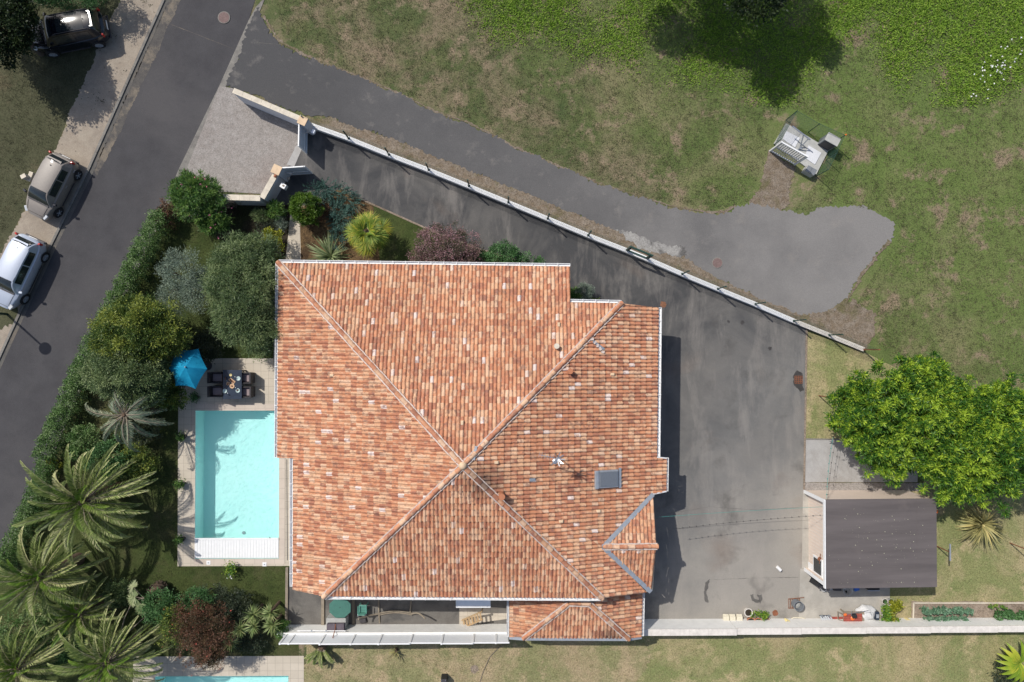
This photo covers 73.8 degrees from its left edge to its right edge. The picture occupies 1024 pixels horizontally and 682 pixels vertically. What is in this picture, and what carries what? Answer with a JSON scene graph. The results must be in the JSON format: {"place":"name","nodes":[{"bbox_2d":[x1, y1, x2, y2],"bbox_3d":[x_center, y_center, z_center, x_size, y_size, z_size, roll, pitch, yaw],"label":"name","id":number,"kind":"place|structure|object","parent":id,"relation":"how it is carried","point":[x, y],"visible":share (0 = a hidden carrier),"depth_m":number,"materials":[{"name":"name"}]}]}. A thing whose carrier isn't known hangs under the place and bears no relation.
{"place":"outdoors","nodes":[
{"label":"outdoors","id":0,"kind":"place"},
{"bbox_2d":[0,306,17,329],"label":"grass","id":1,"kind":"structure","parent":0,"point":[8,319],"depth_m":37.35,"materials":[{"name":"green plant"}]},
{"bbox_2d":[0,0,161,350],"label":"pavement","id":2,"kind":"structure","parent":0,"point":[83,131],"depth_m":37.52,"materials":[{"name":"beige concrete"}]},
{"bbox_2d":[0,232,49,309],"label":"parked car","id":3,"kind":"object","parent":2,"relation":"on","point":[24,257],"visible":1,"depth_m":36.31,"materials":[{"name":"silver metal"}]},
{"bbox_2d":[23,150,81,219],"bbox_3d":[-24.889,-8.351,36.720,1.969,1.430,3.620,26,89,0],"label":"parked car","id":4,"kind":"object","parent":2,"relation":"on","point":[57,175],"visible":1,"depth_m":36.40,"materials":[{"name":"beige paint"}]},
{"bbox_2d":[0,0,164,358],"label":"kerb","id":5,"kind":"structure","parent":2,"relation":"on","point":[91,161],"depth_m":37.42,"materials":[{"name":"concrete"}]},
{"bbox_2d":[0,0,254,547],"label":"road","id":6,"kind":"structure","parent":0,"point":[124,192],"depth_m":37.45,"materials":[{"name":"grey asphalt"}]},
{"bbox_2d":[0,0,168,368],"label":"gutter","id":7,"kind":"object","parent":6,"relation":"on","point":[65,223],"visible":1,"depth_m":37.45,"materials":[{"name":"grey concrete"}]},
{"bbox_2d":[1,0,263,558],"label":"edge strip","id":8,"kind":"object","parent":6,"relation":"on","point":[190,151],"visible":0.43,"depth_m":37.56,"materials":[{"name":"concrete"}]},
{"bbox_2d":[95,0,180,174],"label":"worn road edge","id":9,"kind":"object","parent":6,"relation":"on","point":[153,48],"visible":1,"depth_m":37.55,"materials":[{"name":"concrete"}]},
{"bbox_2d":[0,205,298,681],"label":"garden lawn","id":10,"kind":"structure","parent":0,"point":[273,647],"depth_m":37.30,"materials":[{"name":"green plant"}]},
{"bbox_2d":[0,458,61,574],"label":"street hedge","id":11,"kind":"object","parent":10,"relation":"on","point":[29,509],"visible":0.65,"depth_m":36.31,"materials":[{"name":"green plant"}]},
{"bbox_2d":[0,603,64,653],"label":"shrub","id":12,"kind":"object","parent":10,"relation":"on","point":[43,621],"visible":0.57,"depth_m":35.65,"materials":[{"name":"green plant"}]},
{"bbox_2d":[0,613,77,681],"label":"date palm","id":13,"kind":"object","parent":10,"relation":"on","point":[20,665],"visible":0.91,"depth_m":34.37,"materials":[{"name":"green plant"}]},
{"bbox_2d":[0,526,109,635],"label":"date palm","id":14,"kind":"object","parent":10,"relation":"on","point":[27,577],"visible":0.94,"depth_m":33.86,"materials":[{"name":"green plant"}]},
{"bbox_2d":[28,627,90,668],"bbox_3d":[-24.000,16.370,36.197,3.115,2.032,2.174,0,89,-1],"label":"shrub","id":15,"kind":"object","parent":10,"relation":"on","point":[64,656],"visible":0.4,"depth_m":35.74,"materials":[{"name":"green plant"}]},
{"bbox_2d":[36,570,124,653],"bbox_3d":[-22.284,14.020,35.679,4.236,3.134,3.823,39,89,0],"label":"date palm","id":16,"kind":"object","parent":10,"relation":"on","point":[83,611],"visible":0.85,"depth_m":34.83,"materials":[{"name":"green plant"}]},
{"bbox_2d":[64,423,104,465],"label":"shrub","id":17,"kind":"object","parent":10,"relation":"on","point":[75,446],"visible":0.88,"depth_m":35.98,"materials":[{"name":"green plant"}]},
{"bbox_2d":[12,442,157,564],"bbox_3d":[-21.606,8.132,34.842,6.129,4.946,6.188,-44,90,-1],"label":"date palm","id":18,"kind":"object","parent":10,"relation":"on","point":[89,500],"visible":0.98,"depth_m":33.79,"materials":[{"name":"green plant"}]},
{"bbox_2d":[29,208,179,464],"bbox_3d":[-21.972,-0.348,36.542,1.607,2.330,15.011,25,89,0],"label":"street hedge","id":19,"kind":"object","parent":10,"relation":"on","point":[72,388],"visible":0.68,"depth_m":36.17,"materials":[{"name":"green plant"}]},
{"bbox_2d":[82,434,136,486],"bbox_3d":[-21.228,6.335,36.227,3.016,2.231,2.552,-41,90,-1],"label":"shrub","id":20,"kind":"object","parent":10,"relation":"on","point":[95,453],"visible":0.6,"depth_m":35.82,"materials":[{"name":"green plant"}]},
{"bbox_2d":[47,605,173,681],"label":"date palm","id":21,"kind":"object","parent":10,"relation":"on","point":[109,660],"visible":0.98,"depth_m":34.23,"materials":[{"name":"green plant"}]},
{"bbox_2d":[99,577,138,611],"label":"shrub","id":22,"kind":"object","parent":10,"relation":"on","point":[120,590],"visible":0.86,"depth_m":36.01,"materials":[{"name":"green plant"}]},
{"bbox_2d":[74,345,175,411],"bbox_3d":[-19.786,1.849,35.201,5.154,4.405,3.824,0,89,-1],"label":"garden tree","id":23,"kind":"object","parent":10,"relation":"on","point":[103,374],"visible":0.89,"depth_m":34.17,"materials":[{"name":"green plant"}]},
{"bbox_2d":[85,382,172,451],"bbox_3d":[-19.515,3.720,35.656,3.736,3.451,3.694,-37,90,-1],"label":"jelly palm","id":24,"kind":"object","parent":10,"relation":"on","point":[134,414],"visible":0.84,"depth_m":34.37,"materials":[{"name":"green plant"}]},
{"bbox_2d":[127,579,146,615],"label":"shrub","id":25,"kind":"object","parent":10,"relation":"on","point":[133,595],"visible":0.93,"depth_m":35.64,"materials":[{"name":"green plant"}]},
{"bbox_2d":[112,413,163,445],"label":"shrub","id":26,"kind":"object","parent":10,"relation":"on","point":[136,438],"visible":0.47,"depth_m":36.18,"materials":[{"name":"green plant"}]},
{"bbox_2d":[83,291,196,366],"bbox_3d":[-18.865,-0.541,35.108,5.312,4.660,4.077,0,89,-1],"label":"garden tree","id":27,"kind":"object","parent":10,"relation":"on","point":[133,323],"visible":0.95,"depth_m":33.96,"materials":[{"name":"green plant"}]},
{"bbox_2d":[120,442,161,481],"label":"shrub","id":28,"kind":"object","parent":10,"relation":"on","point":[135,471],"visible":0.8,"depth_m":36.10,"materials":[{"name":"green plant"}]},
{"bbox_2d":[135,587,180,628],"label":"shrub","id":29,"kind":"object","parent":10,"relation":"on","point":[153,611],"visible":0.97,"depth_m":35.65,"materials":[{"name":"green plant"}]},
{"bbox_2d":[152,198,179,231],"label":"copper hedge","id":30,"kind":"object","parent":10,"relation":"on","point":[169,212],"visible":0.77,"depth_m":36.47,"materials":[{"name":"brown plant"}]},
{"bbox_2d":[155,383,191,410],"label":"shrub","id":31,"kind":"object","parent":10,"relation":"on","point":[172,401],"visible":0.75,"depth_m":36.18,"materials":[{"name":"green plant"}]},
{"bbox_2d":[154,599,201,648],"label":"shrub","id":32,"kind":"object","parent":10,"relation":"on","point":[167,632],"visible":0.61,"depth_m":35.42,"materials":[{"name":"green plant"}]},
{"bbox_2d":[153,246,208,318],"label":"olive tree","id":33,"kind":"object","parent":10,"relation":"on","point":[191,282],"visible":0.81,"depth_m":35.11,"materials":[{"name":"green plant"}]},
{"bbox_2d":[175,584,217,611],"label":"shrub","id":34,"kind":"object","parent":10,"relation":"on","point":[200,592],"visible":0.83,"depth_m":35.55,"materials":[{"name":"green plant"}]},
{"bbox_2d":[164,593,235,673],"bbox_3d":[-16.190,15.325,35.651,3.681,3.286,4.362,0,89,-1],"label":"shrub","id":35,"kind":"object","parent":10,"relation":"on","point":[204,648],"visible":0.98,"depth_m":35.16,"materials":[{"name":"brown plant"}]},
{"bbox_2d":[186,328,224,364],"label":"shrub","id":36,"kind":"object","parent":10,"relation":"on","point":[195,344],"visible":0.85,"depth_m":36.39,"materials":[{"name":"green plant"}]},
{"bbox_2d":[183,581,260,626],"bbox_3d":[-15.440,14.018,36.267,4.263,2.099,2.406,0,89,-1],"label":"shrub","id":37,"kind":"object","parent":10,"relation":"on","point":[219,590],"visible":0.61,"depth_m":35.99,"materials":[{"name":"green plant"}]},
{"bbox_2d":[196,229,285,362],"bbox_3d":[-13.736,-2.338,35.191,4.605,4.626,7.048,0,89,-1],"label":"willowy tree","id":38,"kind":"object","parent":10,"relation":"on","point":[240,275],"visible":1,"depth_m":34.13,"materials":[{"name":"green plant"}]},
{"bbox_2d":[235,633,267,654],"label":"shrub","id":39,"kind":"object","parent":10,"relation":"on","point":[254,649],"visible":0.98,"depth_m":36.57,"materials":[{"name":"green plant"}]},
{"bbox_2d":[133,656,303,681],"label":"neighbour terrace","id":40,"kind":"structure","parent":0,"point":[291,668],"depth_m":37.25,"materials":[{"name":"tile"}]},
{"bbox_2d":[155,676,287,681],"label":"swimming pool","id":41,"kind":"structure","parent":40,"relation":"in","point":[225,678],"depth_m":38.30,"materials":[{"name":"blue liquid"}]},
{"bbox_2d":[171,194,289,259],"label":"garden soil","id":42,"kind":"structure","parent":0,"point":[248,223],"depth_m":37.52,"materials":[{"name":"brown soil"}]},
{"bbox_2d":[163,168,233,238],"bbox_3d":[-16.409,-7.430,36.053,4.177,2.960,3.031,31,89,0],"label":"shrub","id":43,"kind":"object","parent":42,"relation":"on","point":[188,192],"visible":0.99,"depth_m":35.67,"materials":[{"name":"green plant"}]},
{"bbox_2d":[265,199,287,219],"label":"shrub","id":44,"kind":"object","parent":42,"relation":"on","point":[277,209],"visible":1,"depth_m":36.72,"materials":[{"name":"green plant"}]},
{"bbox_2d":[177,358,289,565],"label":"terrace","id":45,"kind":"structure","parent":0,"point":[264,383],"depth_m":37.37,"materials":[{"name":"tile"}]},
{"bbox_2d":[169,349,211,388],"bbox_3d":[-16.808,1.452,36.089,2.003,2.636,2.097,0,89,-1],"label":"parasol","id":46,"kind":"object","parent":45,"relation":"on","point":[189,367],"visible":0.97,"depth_m":35.16,"materials":[{"name":"teal fabric"}]},
{"bbox_2d":[223,370,245,398],"bbox_3d":[-15.060,2.344,37.050,1.013,0.726,1.564,0,89,-1],"label":"dining table","id":47,"kind":"object","parent":45,"relation":"on","point":[232,393],"visible":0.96,"depth_m":36.69,"materials":[{"name":"grey stone"}]},
{"bbox_2d":[194,411,278,558],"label":"swimming pool","id":48,"kind":"structure","parent":45,"relation":"in","point":[236,489],"depth_m":38.42,"materials":[{"name":"teal liquid"}]},
{"bbox_2d":[194,404,284,563],"bbox_3d":[-14.906,7.823,37.347,4.936,0.001,8.765,0,89,-1],"label":"pool border","id":49,"kind":"object","parent":45,"relation":"on","point":[236,407],"visible":0.79,"depth_m":37.36,"materials":[{"name":"stone"}]},
{"bbox_2d":[285,205,300,259],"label":"garden path","id":50,"kind":"structure","parent":0,"point":[294,249],"depth_m":37.51,"materials":[{"name":"tile"}]},
{"bbox_2d":[373,206,528,267],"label":"front lawn","id":51,"kind":"structure","parent":0,"point":[394,245],"depth_m":37.57,"materials":[{"name":"green plant"}]},
{"bbox_2d":[405,220,485,261],"bbox_3d":[-3.448,-4.562,36.046,4.421,3.157,3.664,0,89,-1],"label":"shrub","id":52,"kind":"object","parent":51,"relation":"on","point":[448,251],"visible":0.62,"depth_m":35.58,"materials":[{"name":"purple plant"}]},
{"bbox_2d":[476,238,531,262],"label":"shrub","id":53,"kind":"object","parent":51,"relation":"on","point":[502,251],"visible":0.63,"depth_m":36.07,"materials":[{"name":"green plant"}]},
{"bbox_2d":[304,636,660,681],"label":"neighbour lawn","id":54,"kind":"structure","parent":0,"point":[378,669],"depth_m":37.40,"materials":[{"name":"green plant"}]},
{"bbox_2d":[304,645,335,668],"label":"young date palm","id":55,"kind":"object","parent":54,"relation":"on","point":[320,654],"visible":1,"depth_m":36.70,"materials":[{"name":"green plant"}]},
{"bbox_2d":[2,0,1023,679],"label":"ground","id":56,"kind":"structure","parent":0,"point":[802,188],"depth_m":37.84,"materials":[{"name":"green plant"}]},
{"bbox_2d":[0,0,119,252],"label":"grass verge","id":57,"kind":"object","parent":56,"relation":"on","point":[68,94],"depth_m":37.49,"materials":[{"name":"green plant"}]},
{"bbox_2d":[0,0,44,72],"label":"dark tree","id":58,"kind":"object","parent":57,"relation":"on","point":[18,32],"visible":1,"depth_m":34.00,"materials":[{"name":"green plant"}]},
{"bbox_2d":[33,0,108,12],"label":"shrub","id":59,"kind":"object","parent":57,"relation":"on","point":[62,4],"visible":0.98,"depth_m":35.94,"materials":[{"name":"green plant"}]},
{"bbox_2d":[31,7,111,57],"bbox_3d":[-23.978,-16.737,36.722,4.140,1.620,2.089,-12,90,-1],"label":"parked car","id":60,"kind":"object","parent":57,"relation":"on","point":[71,31],"visible":0.95,"depth_m":36.31,"materials":[{"name":"black paint"}]},
{"bbox_2d":[187,86,297,193],"bbox_3d":[-14.817,-10.207,37.540,5.310,0.001,6.476,22,89,0],"label":"gravel apron","id":61,"kind":"object","parent":56,"relation":"on","point":[241,147],"visible":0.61,"depth_m":37.55,"materials":[{"name":"grey gravel"}]},
{"bbox_2d":[232,88,315,134],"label":"entrance wall","id":62,"kind":"structure","parent":56,"relation":"on","point":[305,123],"depth_m":36.02,"materials":[{"name":"concrete"}]},
{"bbox_2d":[298,124,308,153],"bbox_3d":[-11.125,-11.031,36.776,0.403,1.520,1.487,0,89,-1],"label":"gate leaf","id":63,"kind":"object","parent":62,"relation":"attached to","point":[302,139],"visible":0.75,"depth_m":36.67,"materials":[{"name":"white paint"}]},
{"bbox_2d":[300,188,379,265],"bbox_3d":[-9.352,-6.279,37.550,4.696,0.001,4.363,0,89,-1],"label":"bark bed","id":64,"kind":"object","parent":56,"relation":"on","point":[310,233],"visible":0.3,"depth_m":37.54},
{"bbox_2d":[287,191,325,226],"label":"shrub","id":65,"kind":"object","parent":64,"relation":"on","point":[295,210],"visible":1,"depth_m":36.02,"materials":[{"name":"green plant"}]},
{"bbox_2d":[306,230,350,259],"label":"flax plant","id":66,"kind":"object","parent":64,"relation":"on","point":[330,253],"visible":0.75,"depth_m":36.95,"materials":[{"name":"green plant"}]},
{"bbox_2d":[303,177,363,251],"bbox_3d":[-9.413,-7.122,37.051,2.984,1.098,4.319,-26,90,-1],"label":"juniper","id":67,"kind":"object","parent":64,"relation":"on","point":[345,209],"visible":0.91,"depth_m":37.02,"materials":[{"name":"green plant"}]},
{"bbox_2d":[342,209,393,259],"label":"fan palm","id":68,"kind":"object","parent":64,"relation":"on","point":[370,223],"visible":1,"depth_m":35.66,"materials":[{"name":"green plant"}]},
{"bbox_2d":[288,582,506,624],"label":"yard","id":69,"kind":"structure","parent":56,"relation":"on","point":[304,608],"depth_m":37.35,"materials":[{"name":"concrete"}]},
{"bbox_2d":[326,613,348,637],"bbox_3d":[-9.463,15.269,36.573,1.050,1.561,0.717,0,89,-1],"label":"barbecue","id":70,"kind":"object","parent":69,"relation":"on","point":[333,623],"visible":0.86,"depth_m":36.60,"materials":[{"name":"concrete"}]},
{"bbox_2d":[329,599,350,617],"bbox_3d":[-9.243,14.344,36.987,1.146,0.764,1.054,0,89,-1],"label":"garden table","id":71,"kind":"object","parent":69,"relation":"on","point":[339,608],"visible":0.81,"depth_m":36.61,"materials":[{"name":"green plastic"}]},
{"bbox_2d":[277,624,508,644],"bbox_3d":[-6.317,15.609,36.249,12.343,2.260,0.200,0,89,-1],"label":"panel fence","id":72,"kind":"object","parent":69,"relation":"on","point":[384,634],"visible":0.98,"depth_m":36.23,"materials":[{"name":"white plastic"}]},
{"bbox_2d":[459,607,506,623],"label":"yard slab","id":73,"kind":"structure","parent":69,"relation":"on","point":[491,614],"depth_m":37.40,"materials":[{"name":"concrete"}]},
{"bbox_2d":[274,260,668,600],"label":"house","id":74,"kind":"structure","parent":56,"relation":"on","point":[475,431],"depth_m":33.40,"materials":[{"name":"tile"}]},
{"bbox_2d":[456,600,490,607],"bbox_3d":[-2.021,13.329,35.661,1.807,0.803,1.172,0,89,-1],"label":"canopy","id":75,"kind":"object","parent":74,"relation":"attached to","point":[473,604],"visible":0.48,"depth_m":35.54,"materials":[{"name":"white plastic"}]},
{"bbox_2d":[226,7,894,316],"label":"lane","id":76,"kind":"structure","parent":56,"relation":"on","point":[819,259],"depth_m":37.71,"materials":[{"name":"grey asphalt"}]},
{"bbox_2d":[262,15,735,213],"bbox_3d":[-0.997,-11.916,37.696,28.224,0.001,1.870,22,89,0],"label":"lane edge","id":77,"kind":"object","parent":76,"relation":"on","point":[468,122],"visible":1,"depth_m":37.69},
{"bbox_2d":[389,137,891,317],"bbox_3d":[6.657,-5.845,37.696,28.440,0.001,5.296,11,89,0],"label":"lane edge","id":78,"kind":"object","parent":76,"relation":"on","point":[514,191],"visible":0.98,"depth_m":37.68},
{"bbox_2d":[615,229,688,257],"bbox_3d":[7.669,-5.312,37.696,4.440,0.001,0.919,16,89,0],"label":"lime crust","id":79,"kind":"object","parent":76,"relation":"on","point":[641,242],"visible":0.98,"depth_m":37.70},
{"bbox_2d":[309,116,876,350],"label":"lane verge","id":80,"kind":"structure","parent":56,"relation":"on","point":[851,319],"depth_m":37.69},
{"bbox_2d":[300,115,879,350],"bbox_3d":[4.184,-5.754,36.794,33.020,1.820,0.386,22,89,0],"label":"fence","id":81,"kind":"object","parent":80,"relation":"on","point":[344,136],"visible":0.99,"depth_m":37.25,"materials":[{"name":"white paint"}]},
{"bbox_2d":[453,0,908,107],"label":"tall weeds","id":82,"kind":"object","parent":56,"relation":"on","point":[708,35],"visible":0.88,"depth_m":37.82,"materials":[{"name":"green plant"}]},
{"bbox_2d":[723,0,788,29],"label":"tall tree","id":83,"kind":"object","parent":56,"relation":"on","point":[753,11],"visible":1,"depth_m":33.48,"materials":[{"name":"green plant"}]},
{"bbox_2d":[774,123,827,174],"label":"utility slab","id":84,"kind":"structure","parent":56,"relation":"on","point":[811,149],"depth_m":37.76,"materials":[{"name":"concrete"}]},
{"bbox_2d":[803,329,807,489],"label":"kerb","id":85,"kind":"structure","parent":56,"relation":"on","point":[805,410],"depth_m":37.66,"materials":[{"name":"concrete"}]},
{"bbox_2d":[802,492,808,567],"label":"shed plinth","id":86,"kind":"structure","parent":56,"relation":"on","point":[805,546],"depth_m":37.61,"materials":[{"name":"concrete"}]},
{"bbox_2d":[804,490,936,588],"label":"garden shed","id":87,"kind":"structure","parent":86,"relation":"on","point":[872,538],"depth_m":35.19,"materials":[{"name":"beige"}]},
{"bbox_2d":[774,110,846,176],"bbox_3d":[16.093,-10.703,37.074,3.008,1.592,2.121,26,89,0],"label":"chain link fence","id":88,"kind":"object","parent":56,"relation":"on","point":[837,147],"visible":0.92,"depth_m":36.99,"materials":[{"name":"grey metal"}]},
{"bbox_2d":[817,132,840,150],"bbox_3d":[17.345,-10.899,37.354,0.780,1.055,0.480,29,89,0],"label":"electric cabinet","id":89,"kind":"object","parent":56,"relation":"on","point":[828,141],"visible":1,"depth_m":36.93,"materials":[{"name":"concrete"}]},
{"bbox_2d":[641,618,1023,635],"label":"boundary wall","id":90,"kind":"structure","parent":56,"relation":"on","point":[700,627],"depth_m":36.47,"materials":[{"name":"white concrete"}]},
{"bbox_2d":[799,569,889,617],"bbox_3d":[18.331,14.030,37.596,5.073,0.001,2.950,0,89,-1],"label":"shed apron","id":91,"kind":"object","parent":56,"relation":"on","point":[816,601],"visible":0.33,"depth_m":37.59,"materials":[{"name":"concrete"}]},
{"bbox_2d":[806,332,896,438],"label":"orchard grass","id":92,"kind":"structure","parent":56,"relation":"on","point":[814,427],"depth_m":37.73,"materials":[{"name":"green plant"}]},
{"bbox_2d":[823,350,977,488],"bbox_3d":[20.307,3.695,35.428,7.582,4.670,7.336,-36,90,-1],"label":"leafy tree","id":93,"kind":"object","parent":92,"relation":"on","point":[892,428],"visible":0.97,"depth_m":34.51,"materials":[{"name":"green plant"}]},
{"bbox_2d":[805,440,917,481],"bbox_3d":[19.304,6.625,37.691,6.300,0.001,2.367,0,89,-1],"label":"concrete pad","id":94,"kind":"object","parent":56,"relation":"on","point":[844,466],"visible":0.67,"depth_m":37.68,"materials":[{"name":"grey concrete"}]},
{"bbox_2d":[833,0,1023,108],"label":"tall weeds","id":95,"kind":"object","parent":56,"relation":"on","point":[974,32],"visible":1,"depth_m":37.94,"materials":[{"name":"green plant"}]},
{"bbox_2d":[911,601,1023,617],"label":"planting bed","id":96,"kind":"object","parent":56,"relation":"on","point":[982,611],"visible":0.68,"depth_m":37.66,"materials":[{"name":"soil"}]},
{"bbox_2d":[916,371,1023,518],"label":"leafy tree","id":97,"kind":"object","parent":56,"relation":"on","point":[990,431],"visible":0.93,"depth_m":34.30,"materials":[{"name":"green plant"}]},
{"bbox_2d":[274,131,805,618],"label":"driveway","id":98,"kind":"structure","parent":0,"point":[732,421],"depth_m":37.62,"materials":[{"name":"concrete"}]},
{"bbox_2d":[219,164,290,205],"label":"entrance wall","id":99,"kind":"structure","parent":98,"relation":"on","point":[271,189],"depth_m":36.31,"materials":[{"name":"concrete"}]},
{"bbox_2d":[507,583,644,640],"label":"annexe","id":100,"kind":"structure","parent":98,"relation":"on","point":[611,618],"depth_m":34.98,"materials":[{"name":"tile"}]},
{"bbox_2d":[307,453,1023,681],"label":"garden grass","id":101,"kind":"structure","parent":0,"point":[950,590],"depth_m":37.62,"materials":[{"name":"green plant"}]},
{"bbox_2d":[305,634,1023,681],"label":"lawn grass","id":102,"kind":"structure","parent":101,"relation":"on","point":[683,660],"depth_m":37.48,"materials":[{"name":"green plant"}]},
{"bbox_2d":[893,480,1023,617],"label":"back lawn grass","id":103,"kind":"structure","parent":101,"relation":"on","point":[978,556],"depth_m":37.69,"materials":[{"name":"green plant"}]},
{"bbox_2d":[955,502,1010,550],"bbox_3d":[25.665,10.134,37.165,2.905,1.683,2.861,0,89,-1],"label":"flax plant","id":104,"kind":"object","parent":101,"relation":"on","point":[984,527],"visible":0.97,"depth_m":37.11,"materials":[{"name":"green plant"}]},
{"bbox_2d":[995,640,1023,681],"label":"banana plant","id":105,"kind":"object","parent":101,"relation":"on","point":[1014,666],"visible":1,"depth_m":36.65,"materials":[{"name":"green plant"}]},
{"bbox_2d":[749,150,795,210],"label":"bare path","id":106,"kind":"structure","parent":0,"point":[776,182],"depth_m":37.81,"materials":[{"name":"brown soil"}]},
{"bbox_2d":[769,141,808,165],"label":"slatted gate","id":107,"kind":"structure","parent":106,"relation":"on","point":[786,152],"depth_m":36.90,"materials":[{"name":"white metal"}]},
{"bbox_2d":[805,482,922,490],"bbox_3d":[19.454,8.068,37.681,6.605,0.001,0.528,0,89,-1],"label":"gravel bed","id":108,"kind":"object","parent":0,"point":[850,486],"visible":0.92,"depth_m":37.68,"materials":[{"name":"grey gravel"}]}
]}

